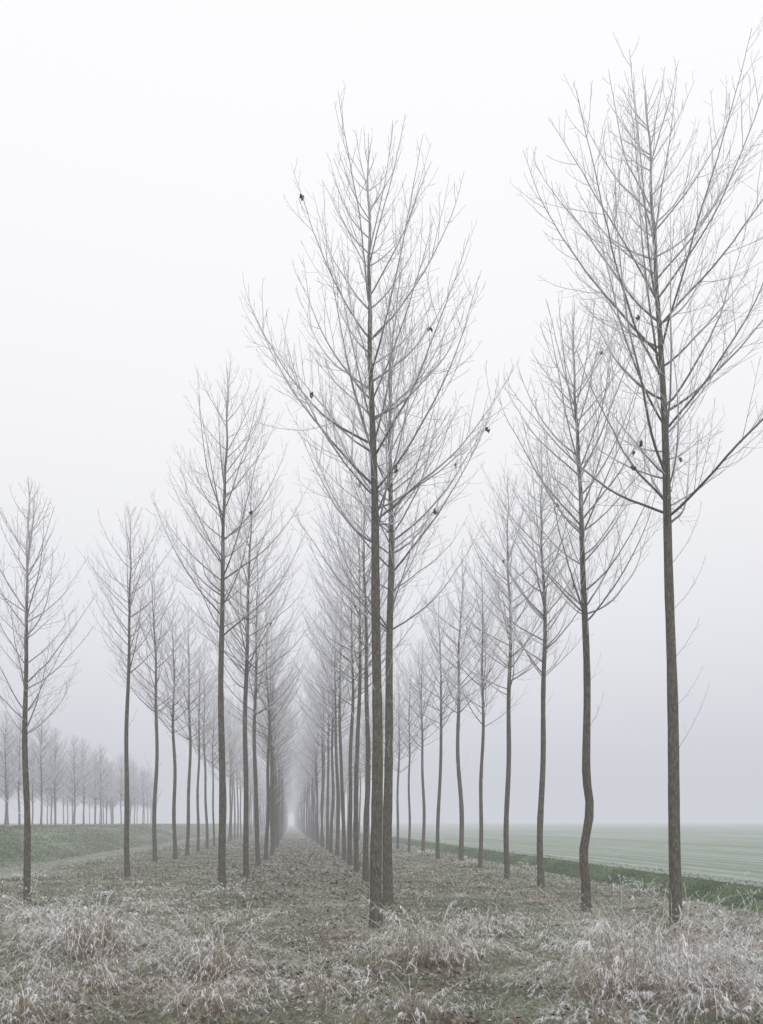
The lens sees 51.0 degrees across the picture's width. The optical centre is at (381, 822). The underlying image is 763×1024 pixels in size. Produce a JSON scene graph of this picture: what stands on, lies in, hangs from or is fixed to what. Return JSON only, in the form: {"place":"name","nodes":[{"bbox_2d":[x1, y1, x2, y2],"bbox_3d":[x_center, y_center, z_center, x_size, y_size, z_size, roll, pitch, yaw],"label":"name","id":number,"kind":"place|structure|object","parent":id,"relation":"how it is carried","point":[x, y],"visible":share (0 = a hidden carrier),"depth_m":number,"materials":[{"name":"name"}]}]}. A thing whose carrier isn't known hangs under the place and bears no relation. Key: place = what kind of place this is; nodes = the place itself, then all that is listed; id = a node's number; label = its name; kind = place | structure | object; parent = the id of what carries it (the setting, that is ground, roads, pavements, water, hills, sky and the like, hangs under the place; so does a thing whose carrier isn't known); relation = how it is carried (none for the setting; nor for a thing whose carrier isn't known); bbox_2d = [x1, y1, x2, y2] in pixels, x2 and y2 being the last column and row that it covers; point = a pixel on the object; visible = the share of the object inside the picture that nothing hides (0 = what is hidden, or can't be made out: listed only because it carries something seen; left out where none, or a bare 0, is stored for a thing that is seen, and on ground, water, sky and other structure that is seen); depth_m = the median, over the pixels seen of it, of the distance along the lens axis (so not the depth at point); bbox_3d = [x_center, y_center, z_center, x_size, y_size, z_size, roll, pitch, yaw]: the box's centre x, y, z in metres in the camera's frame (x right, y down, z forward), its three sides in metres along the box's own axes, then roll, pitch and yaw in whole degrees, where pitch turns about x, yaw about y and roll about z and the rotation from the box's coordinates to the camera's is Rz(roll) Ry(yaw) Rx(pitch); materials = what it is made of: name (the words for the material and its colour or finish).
{"place":"outdoors","nodes":[
{"label":"outdoors","id":0,"kind":"place"},
{"bbox_2d":[0,823,236,825],"bbox_3d":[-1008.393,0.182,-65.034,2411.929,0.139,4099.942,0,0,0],"label":"field","id":1,"kind":"structure","parent":0,"point":[11,824],"depth_m":286.31,"materials":[{"name":"green plant"}]},
{"bbox_2d":[0,729,32,824],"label":"poplar tree","id":2,"kind":"object","parent":1,"relation":"on","point":[10,795],"visible":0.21,"depth_m":83.50,"materials":[{"name":"grey plant"}]},
{"bbox_2d":[0,711,34,824],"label":"poplar tree","id":3,"kind":"object","parent":1,"relation":"on","point":[5,764],"visible":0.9,"depth_m":70.42,"materials":[{"name":"grey plant"}]},
{"bbox_2d":[0,710,45,824],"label":"poplar tree","id":4,"kind":"object","parent":1,"relation":"on","point":[17,759],"visible":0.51,"depth_m":74.34,"materials":[{"name":"grey plant"}]},
{"bbox_2d":[15,741,52,824],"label":"poplar tree","id":5,"kind":"object","parent":1,"relation":"on","point":[32,794],"visible":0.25,"depth_m":88.01,"materials":[{"name":"grey plant"}]},
{"bbox_2d":[15,712,65,824],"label":"poplar tree","id":6,"kind":"object","parent":1,"relation":"on","point":[41,762],"visible":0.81,"depth_m":79.96,"materials":[{"name":"grey plant"}]},
{"bbox_2d":[29,727,67,824],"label":"poplar tree","id":7,"kind":"object","parent":1,"relation":"on","point":[44,769],"visible":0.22,"depth_m":93.36,"materials":[{"name":"grey plant"}]},
{"bbox_2d":[37,765,59,823],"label":"poplar tree","id":8,"kind":"object","parent":1,"relation":"on","point":[48,801],"visible":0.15,"depth_m":113.02,"materials":[{"name":"grey plant"}]},
{"bbox_2d":[38,742,65,823],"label":"poplar tree","id":9,"kind":"object","parent":1,"relation":"on","point":[53,786],"visible":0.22,"depth_m":99.25,"materials":[{"name":"grey plant"}]},
{"bbox_2d":[34,727,76,824],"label":"poplar tree","id":10,"kind":"object","parent":1,"relation":"on","point":[59,779],"visible":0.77,"depth_m":83.69,"materials":[{"name":"grey plant"}]},
{"bbox_2d":[61,755,84,823],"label":"poplar tree","id":11,"kind":"object","parent":1,"relation":"on","point":[68,793],"visible":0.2,"depth_m":108.25,"materials":[{"name":"grey plant"}]},
{"bbox_2d":[53,734,95,823],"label":"poplar tree","id":12,"kind":"object","parent":1,"relation":"on","point":[73,792],"visible":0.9,"depth_m":88.58,"materials":[{"name":"grey plant"}]},
{"bbox_2d":[73,754,96,823],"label":"poplar tree","id":13,"kind":"object","parent":1,"relation":"on","point":[86,801],"visible":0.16,"depth_m":112.36,"materials":[{"name":"grey plant"}]},
{"bbox_2d":[68,737,103,823],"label":"poplar tree","id":14,"kind":"object","parent":1,"relation":"on","point":[80,782],"visible":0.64,"depth_m":95.07,"materials":[{"name":"grey plant"}]},
{"bbox_2d":[81,750,110,823],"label":"poplar tree","id":15,"kind":"object","parent":1,"relation":"on","point":[95,800],"visible":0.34,"depth_m":103.16,"materials":[{"name":"grey plant"}]},
{"bbox_2d":[84,744,118,823],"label":"poplar tree","id":16,"kind":"object","parent":1,"relation":"on","point":[100,781],"visible":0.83,"depth_m":98.94,"materials":[{"name":"grey plant"}]},
{"bbox_2d":[91,756,117,823],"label":"poplar tree","id":17,"kind":"object","parent":1,"relation":"on","point":[104,789],"visible":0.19,"depth_m":122.19,"materials":[{"name":"grey plant"}]},
{"bbox_2d":[95,758,121,823],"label":"poplar tree","id":18,"kind":"object","parent":1,"relation":"on","point":[112,795],"visible":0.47,"depth_m":107.80,"materials":[{"name":"grey plant"}]},
{"bbox_2d":[107,767,120,823],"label":"poplar tree","id":19,"kind":"object","parent":1,"relation":"on","point":[110,803],"visible":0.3,"depth_m":127.42,"materials":[{"name":"grey plant"}]},
{"bbox_2d":[107,753,137,823],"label":"poplar tree","id":20,"kind":"object","parent":1,"relation":"on","point":[122,782],"visible":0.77,"depth_m":111.83,"materials":[{"name":"grey plant"}]},
{"bbox_2d":[113,751,143,802],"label":"poplar tree","id":21,"kind":"object","parent":1,"relation":"on","point":[130,774],"visible":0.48,"depth_m":116.96,"materials":[{"name":"grey plant"}]},
{"bbox_2d":[119,768,142,823],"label":"poplar tree","id":22,"kind":"object","parent":1,"relation":"on","point":[132,796],"visible":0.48,"depth_m":121.75,"materials":[{"name":"grey plant"}]},
{"bbox_2d":[129,762,148,823],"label":"poplar tree","id":23,"kind":"object","parent":1,"relation":"on","point":[138,788],"visible":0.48,"depth_m":125.64,"materials":[{"name":"grey plant"}]},
{"bbox_2d":[135,767,152,823],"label":"poplar tree","id":24,"kind":"object","parent":1,"relation":"on","point":[141,804],"visible":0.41,"depth_m":134.71,"materials":[{"name":"grey plant"}]},
{"bbox_2d":[135,765,153,823],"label":"poplar tree","id":25,"kind":"object","parent":1,"relation":"on","point":[146,778],"visible":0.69,"depth_m":130.22,"materials":[{"name":"grey plant"}]},
{"bbox_2d":[138,766,157,823],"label":"poplar tree","id":26,"kind":"object","parent":1,"relation":"on","point":[149,792],"visible":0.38,"depth_m":140.42,"materials":[{"name":"grey plant"}]},
{"bbox_2d":[0,823,265,867],"bbox_3d":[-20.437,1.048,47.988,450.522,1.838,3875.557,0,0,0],"label":"grass bank","id":27,"kind":"structure","parent":0,"point":[60,850],"depth_m":52.41,"materials":[{"name":"green plant"}]},
{"bbox_2d":[0,827,265,880],"bbox_3d":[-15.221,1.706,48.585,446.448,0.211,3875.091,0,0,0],"label":"dirt track","id":28,"kind":"structure","parent":0,"point":[104,854],"depth_m":37.60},
{"bbox_2d":[0,823,762,1023],"bbox_3d":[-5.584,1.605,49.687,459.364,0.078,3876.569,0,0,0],"label":"ground","id":29,"kind":"structure","parent":0,"point":[291,829],"depth_m":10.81,"materials":[{"name":"grey plant"}]},
{"bbox_2d":[0,477,96,906],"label":"poplar tree","id":30,"kind":"object","parent":29,"relation":"on","point":[27,820],"visible":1,"depth_m":15.13,"materials":[{"name":"grey plant"}]},
{"bbox_2d":[75,500,180,877],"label":"poplar tree","id":31,"kind":"object","parent":29,"relation":"on","point":[129,591],"visible":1,"depth_m":23.27,"materials":[{"name":"grey plant"}]},
{"bbox_2d":[108,552,203,861],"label":"poplar tree","id":32,"kind":"object","parent":29,"relation":"on","point":[154,842],"visible":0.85,"depth_m":32.70,"materials":[{"name":"grey plant"}]},
{"bbox_2d":[121,602,215,859],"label":"poplar tree","id":33,"kind":"object","parent":29,"relation":"on","point":[175,856],"visible":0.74,"depth_m":34.73,"materials":[{"name":"grey plant"}]},
{"bbox_2d":[134,602,231,855],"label":"poplar tree","id":34,"kind":"object","parent":29,"relation":"on","point":[189,738],"visible":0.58,"depth_m":38.75,"materials":[{"name":"grey plant"}]},
{"bbox_2d":[170,649,225,851],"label":"poplar tree","id":35,"kind":"object","parent":29,"relation":"on","point":[197,787],"visible":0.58,"depth_m":44.01,"materials":[{"name":"grey plant"}]},
{"bbox_2d":[179,658,236,848],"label":"poplar tree","id":36,"kind":"object","parent":29,"relation":"on","point":[205,802],"visible":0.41,"depth_m":48.93,"materials":[{"name":"grey plant"}]},
{"bbox_2d":[188,688,237,846],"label":"poplar tree","id":37,"kind":"object","parent":29,"relation":"on","point":[212,754],"visible":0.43,"depth_m":54.43,"materials":[{"name":"grey plant"}]},
{"bbox_2d":[194,699,239,779],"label":"poplar tree","id":38,"kind":"object","parent":29,"relation":"on","point":[225,748],"visible":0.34,"depth_m":58.96,"materials":[{"name":"grey plant"}]},
{"bbox_2d":[192,697,248,814],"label":"poplar tree","id":39,"kind":"object","parent":29,"relation":"on","point":[227,741],"visible":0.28,"depth_m":62.81,"materials":[{"name":"grey plant"}]},
{"bbox_2d":[201,706,252,841],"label":"poplar tree","id":40,"kind":"object","parent":29,"relation":"on","point":[229,784],"visible":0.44,"depth_m":67.65,"materials":[{"name":"grey plant"}]},
{"bbox_2d":[145,349,314,890],"bbox_3d":[-3.532,-4.688,19.327,3.960,12.829,4.098,0,0,0],"label":"poplar tree","id":41,"kind":"object","parent":29,"relation":"on","point":[222,807],"visible":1,"depth_m":19.03,"materials":[{"name":"grey plant"}]},
{"bbox_2d":[216,708,251,840],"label":"poplar tree","id":42,"kind":"object","parent":29,"relation":"on","point":[231,838],"visible":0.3,"depth_m":71.91,"materials":[{"name":"grey plant"}]},
{"bbox_2d":[217,709,250,839],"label":"poplar tree","id":43,"kind":"object","parent":29,"relation":"on","point":[234,770],"visible":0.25,"depth_m":75.95,"materials":[{"name":"grey plant"}]},
{"bbox_2d":[216,724,252,838],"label":"poplar tree","id":44,"kind":"object","parent":29,"relation":"on","point":[236,778],"visible":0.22,"depth_m":80.22,"materials":[{"name":"grey plant"}]},
{"bbox_2d":[226,722,256,837],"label":"poplar tree","id":45,"kind":"object","parent":29,"relation":"on","point":[240,782],"visible":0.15,"depth_m":84.18,"materials":[{"name":"grey plant"}]},
{"bbox_2d":[182,462,311,877],"bbox_3d":[-3.852,-4.446,23.258,3.932,12.336,3.681,0,0,0],"label":"poplar tree","id":46,"kind":"object","parent":29,"relation":"on","point":[247,669],"visible":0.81,"depth_m":23.28,"materials":[{"name":"grey plant"}]},
{"bbox_2d":[237,748,263,835],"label":"poplar tree","id":47,"kind":"object","parent":29,"relation":"on","point":[250,794],"visible":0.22,"depth_m":101.55,"materials":[{"name":"grey plant"}]},
{"bbox_2d":[202,604,306,859],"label":"poplar tree","id":48,"kind":"object","parent":29,"relation":"on","point":[267,782],"visible":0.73,"depth_m":34.54,"materials":[{"name":"grey plant"}]},
{"bbox_2d":[198,533,321,865],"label":"poplar tree","id":49,"kind":"object","parent":29,"relation":"on","point":[256,820],"visible":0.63,"depth_m":29.78,"materials":[{"name":"grey plant"}]},
{"bbox_2d":[217,626,311,855],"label":"poplar tree","id":50,"kind":"object","parent":29,"relation":"on","point":[272,799],"visible":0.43,"depth_m":39.01,"materials":[{"name":"grey plant"}]},
{"bbox_2d":[239,665,305,849],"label":"poplar tree","id":51,"kind":"object","parent":29,"relation":"on","point":[274,751],"visible":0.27,"depth_m":47.12,"materials":[{"name":"grey plant"}]},
{"bbox_2d":[236,635,314,837],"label":"poplar tree","id":52,"kind":"object","parent":29,"relation":"on","point":[288,725],"visible":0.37,"depth_m":43.10,"materials":[{"name":"grey plant"}]},
{"bbox_2d":[248,681,303,847],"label":"poplar tree","id":53,"kind":"object","parent":29,"relation":"on","point":[277,837],"visible":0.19,"depth_m":51.62,"materials":[{"name":"grey plant"}]},
{"bbox_2d":[256,716,295,838],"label":"poplar tree","id":54,"kind":"object","parent":29,"relation":"on","point":[280,775],"visible":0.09,"depth_m":68.61,"materials":[{"name":"grey plant"}]},
{"bbox_2d":[248,684,304,844],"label":"poplar tree","id":55,"kind":"object","parent":29,"relation":"on","point":[278,745],"visible":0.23,"depth_m":56.15,"materials":[{"name":"grey plant"}]},
{"bbox_2d":[250,706,307,842],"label":"poplar tree","id":56,"kind":"object","parent":29,"relation":"on","point":[284,760],"visible":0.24,"depth_m":64.12,"materials":[{"name":"grey plant"}]},
{"bbox_2d":[257,701,301,826],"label":"poplar tree","id":57,"kind":"object","parent":29,"relation":"on","point":[280,764],"visible":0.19,"depth_m":60.10,"materials":[{"name":"grey plant"}]},
{"bbox_2d":[280,710,302,839],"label":"poplar tree","id":58,"kind":"object","parent":29,"relation":"on","point":[282,789],"visible":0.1,"depth_m":73.25,"materials":[{"name":"grey plant"}]},
{"bbox_2d":[287,802,310,827],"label":"distant poplar rows","id":59,"kind":"object","parent":29,"relation":"on","point":[290,809],"visible":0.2,"depth_m":295.07,"materials":[{"name":"plant"}]},
{"bbox_2d":[291,736,313,836],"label":"poplar tree","id":60,"kind":"object","parent":29,"relation":"on","point":[307,793],"visible":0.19,"depth_m":89.88,"materials":[{"name":"grey plant"}]},
{"bbox_2d":[290,733,323,837],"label":"poplar tree","id":61,"kind":"object","parent":29,"relation":"on","point":[309,794],"visible":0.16,"depth_m":85.63,"materials":[{"name":"grey plant"}]},
{"bbox_2d":[294,726,330,838],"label":"poplar tree","id":62,"kind":"object","parent":29,"relation":"on","point":[307,786],"visible":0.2,"depth_m":76.96,"materials":[{"name":"grey plant"}]},
{"bbox_2d":[298,733,326,837],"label":"poplar tree","id":63,"kind":"object","parent":29,"relation":"on","point":[314,789],"visible":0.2,"depth_m":72.98,"materials":[{"name":"grey plant"}]},
{"bbox_2d":[293,719,333,840],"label":"poplar tree","id":64,"kind":"object","parent":29,"relation":"on","point":[311,780],"visible":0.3,"depth_m":68.65,"materials":[{"name":"grey plant"}]},
{"bbox_2d":[289,696,338,842],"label":"poplar tree","id":65,"kind":"object","parent":29,"relation":"on","point":[311,758],"visible":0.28,"depth_m":64.28,"materials":[{"name":"grey plant"}]},
{"bbox_2d":[290,657,354,847],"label":"poplar tree","id":66,"kind":"object","parent":29,"relation":"on","point":[321,810],"visible":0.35,"depth_m":51.64,"materials":[{"name":"grey plant"}]},
{"bbox_2d":[295,695,354,843],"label":"poplar tree","id":67,"kind":"object","parent":29,"relation":"on","point":[317,779],"visible":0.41,"depth_m":59.92,"materials":[{"name":"grey plant"}]},
{"bbox_2d":[295,658,356,848],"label":"poplar tree","id":68,"kind":"object","parent":29,"relation":"on","point":[327,800],"visible":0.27,"depth_m":47.50,"materials":[{"name":"grey plant"}]},
{"bbox_2d":[297,685,355,844],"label":"poplar tree","id":69,"kind":"object","parent":29,"relation":"on","point":[320,753],"visible":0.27,"depth_m":55.77,"materials":[{"name":"grey plant"}]},
{"bbox_2d":[287,596,371,855],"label":"poplar tree","id":70,"kind":"object","parent":29,"relation":"on","point":[337,776],"visible":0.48,"depth_m":38.47,"materials":[{"name":"grey plant"}]},
{"bbox_2d":[287,620,371,852],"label":"poplar tree","id":71,"kind":"object","parent":29,"relation":"on","point":[332,805],"visible":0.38,"depth_m":42.90,"materials":[{"name":"grey plant"}]},
{"bbox_2d":[289,583,371,860],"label":"poplar tree","id":72,"kind":"object","parent":29,"relation":"on","point":[339,721],"visible":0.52,"depth_m":33.96,"materials":[{"name":"grey plant"}]},
{"bbox_2d":[334,743,354,836],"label":"poplar tree","id":73,"kind":"object","parent":29,"relation":"on","point":[346,792],"visible":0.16,"depth_m":91.72,"materials":[{"name":"grey plant"}]},
{"bbox_2d":[325,730,364,837],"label":"poplar tree","id":74,"kind":"object","parent":29,"relation":"on","point":[352,779],"visible":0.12,"depth_m":82.90,"materials":[{"name":"grey plant"}]},
{"bbox_2d":[301,542,404,865],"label":"poplar tree","id":75,"kind":"object","parent":29,"relation":"on","point":[349,837],"visible":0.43,"depth_m":29.93,"materials":[{"name":"grey plant"}]},
{"bbox_2d":[337,717,371,839],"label":"poplar tree","id":76,"kind":"object","parent":29,"relation":"on","point":[360,778],"visible":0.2,"depth_m":74.53,"materials":[{"name":"grey plant"}]},
{"bbox_2d":[298,493,415,871],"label":"poplar tree","id":77,"kind":"object","parent":29,"relation":"on","point":[356,805],"visible":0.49,"depth_m":25.93,"materials":[{"name":"grey plant"}]},
{"bbox_2d":[343,703,384,828],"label":"poplar tree","id":78,"kind":"object","parent":29,"relation":"on","point":[360,755],"visible":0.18,"depth_m":70.56,"materials":[{"name":"grey plant"}]},
{"bbox_2d":[344,695,384,840],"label":"poplar tree","id":79,"kind":"object","parent":29,"relation":"on","point":[363,727],"visible":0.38,"depth_m":66.20,"materials":[{"name":"grey plant"}]},
{"bbox_2d":[305,450,427,880],"bbox_3d":[-0.460,-4.253,21.906,3.295,11.943,3.429,0,0,0],"label":"poplar tree","id":80,"kind":"object","parent":29,"relation":"on","point":[365,875],"visible":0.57,"depth_m":21.93,"materials":[{"name":"grey plant"}]},
{"bbox_2d":[238,88,519,928],"bbox_3d":[-0.080,-4.402,12.117,3.794,12.236,3.925,0,0,-43],"label":"poplar tree","id":81,"kind":"object","parent":29,"relation":"on","point":[376,819],"visible":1,"depth_m":12.15,"materials":[{"name":"brown plant"}]},
{"bbox_2d":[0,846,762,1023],"bbox_3d":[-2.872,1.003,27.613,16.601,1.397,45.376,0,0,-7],"label":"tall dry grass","id":82,"kind":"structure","parent":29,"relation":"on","point":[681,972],"depth_m":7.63,"materials":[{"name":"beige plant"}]},
{"bbox_2d":[0,838,762,1023],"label":"fallen leaves","id":83,"kind":"object","parent":29,"relation":"on","point":[434,1020],"visible":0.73,"depth_m":10.59,"materials":[{"name":"brown plant"}]},
{"bbox_2d":[360,686,406,843],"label":"poplar tree","id":84,"kind":"object","parent":29,"relation":"on","point":[384,751],"visible":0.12,"depth_m":57.62,"materials":[{"name":"grey plant"}]},
{"bbox_2d":[361,673,412,757],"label":"poplar tree","id":85,"kind":"object","parent":29,"relation":"on","point":[393,719],"visible":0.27,"depth_m":53.39,"materials":[{"name":"grey plant"}]},
{"bbox_2d":[289,265,502,905],"bbox_3d":[0.302,-4.398,15.728,4.014,12.238,3.907,0,0,0],"label":"poplar tree","id":86,"kind":"object","parent":29,"relation":"on","point":[387,896],"visible":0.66,"depth_m":15.51,"materials":[{"name":"grey plant"}]},
{"bbox_2d":[382,669,431,848],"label":"poplar tree","id":87,"kind":"object","parent":29,"relation":"on","point":[397,791],"visible":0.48,"depth_m":49.15,"materials":[{"name":"grey plant"}]},
{"bbox_2d":[383,660,431,851],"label":"poplar tree","id":88,"kind":"object","parent":29,"relation":"on","point":[409,747],"visible":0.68,"depth_m":44.04,"materials":[{"name":"grey plant"}]},
{"bbox_2d":[383,641,455,851],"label":"poplar tree","id":89,"kind":"object","parent":29,"relation":"on","point":[419,694],"visible":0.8,"depth_m":39.98,"materials":[{"name":"grey plant"}]},
{"bbox_2d":[395,592,478,858],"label":"poplar tree","id":90,"kind":"object","parent":29,"relation":"on","point":[439,782],"visible":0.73,"depth_m":35.46,"materials":[{"name":"grey plant"}]},
{"bbox_2d":[417,552,514,861],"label":"poplar tree","id":91,"kind":"object","parent":29,"relation":"on","point":[461,820],"visible":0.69,"depth_m":32.74,"materials":[{"name":"grey plant"}]},
{"bbox_2d":[434,555,524,867],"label":"poplar tree","id":92,"kind":"object","parent":29,"relation":"on","point":[481,774],"visible":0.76,"depth_m":28.37,"materials":[{"name":"grey plant"}]},
{"bbox_2d":[439,468,569,879],"bbox_3d":[3.655,-4.237,23.165,3.736,11.944,3.704,0,0,-30],"label":"poplar tree","id":93,"kind":"object","parent":29,"relation":"on","point":[509,665],"visible":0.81,"depth_m":22.90,"materials":[{"name":"grey plant"}]},
{"bbox_2d":[459,433,604,888],"bbox_3d":[3.916,-3.946,19.852,3.328,11.352,3.754,0,0,31],"label":"poplar tree","id":94,"kind":"object","parent":29,"relation":"on","point":[540,813],"visible":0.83,"depth_m":19.64,"materials":[{"name":"grey plant"}]},
{"bbox_2d":[495,289,678,911],"bbox_3d":[3.588,-3.859,14.022,3.219,11.154,3.654,0,0,0],"label":"poplar tree","id":95,"kind":"object","parent":29,"relation":"on","point":[583,603],"visible":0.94,"depth_m":14.30,"materials":[{"name":"brown plant"}]},
{"bbox_2d":[503,17,762,926],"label":"poplar tree","id":96,"kind":"object","parent":29,"relation":"on","point":[675,881],"visible":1,"depth_m":12.29,"materials":[{"name":"brown plant"}]},
{"bbox_2d":[0,0,762,823],"label":"sky","id":97,"kind":"structure","parent":0,"point":[149,149],"materials":[{"name":"white"}]},
{"bbox_2d":[320,823,762,886],"bbox_3d":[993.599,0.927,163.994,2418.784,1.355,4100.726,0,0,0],"label":"field","id":98,"kind":"structure","parent":0,"point":[726,850],"depth_m":65.57,"materials":[{"name":"green plant"}]},
{"bbox_2d":[320,827,762,915],"bbox_3d":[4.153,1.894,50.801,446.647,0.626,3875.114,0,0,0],"label":"ditch","id":99,"kind":"object","parent":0,"point":[658,876],"visible":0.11,"depth_m":26.16,"materials":[{"name":"green plant"}]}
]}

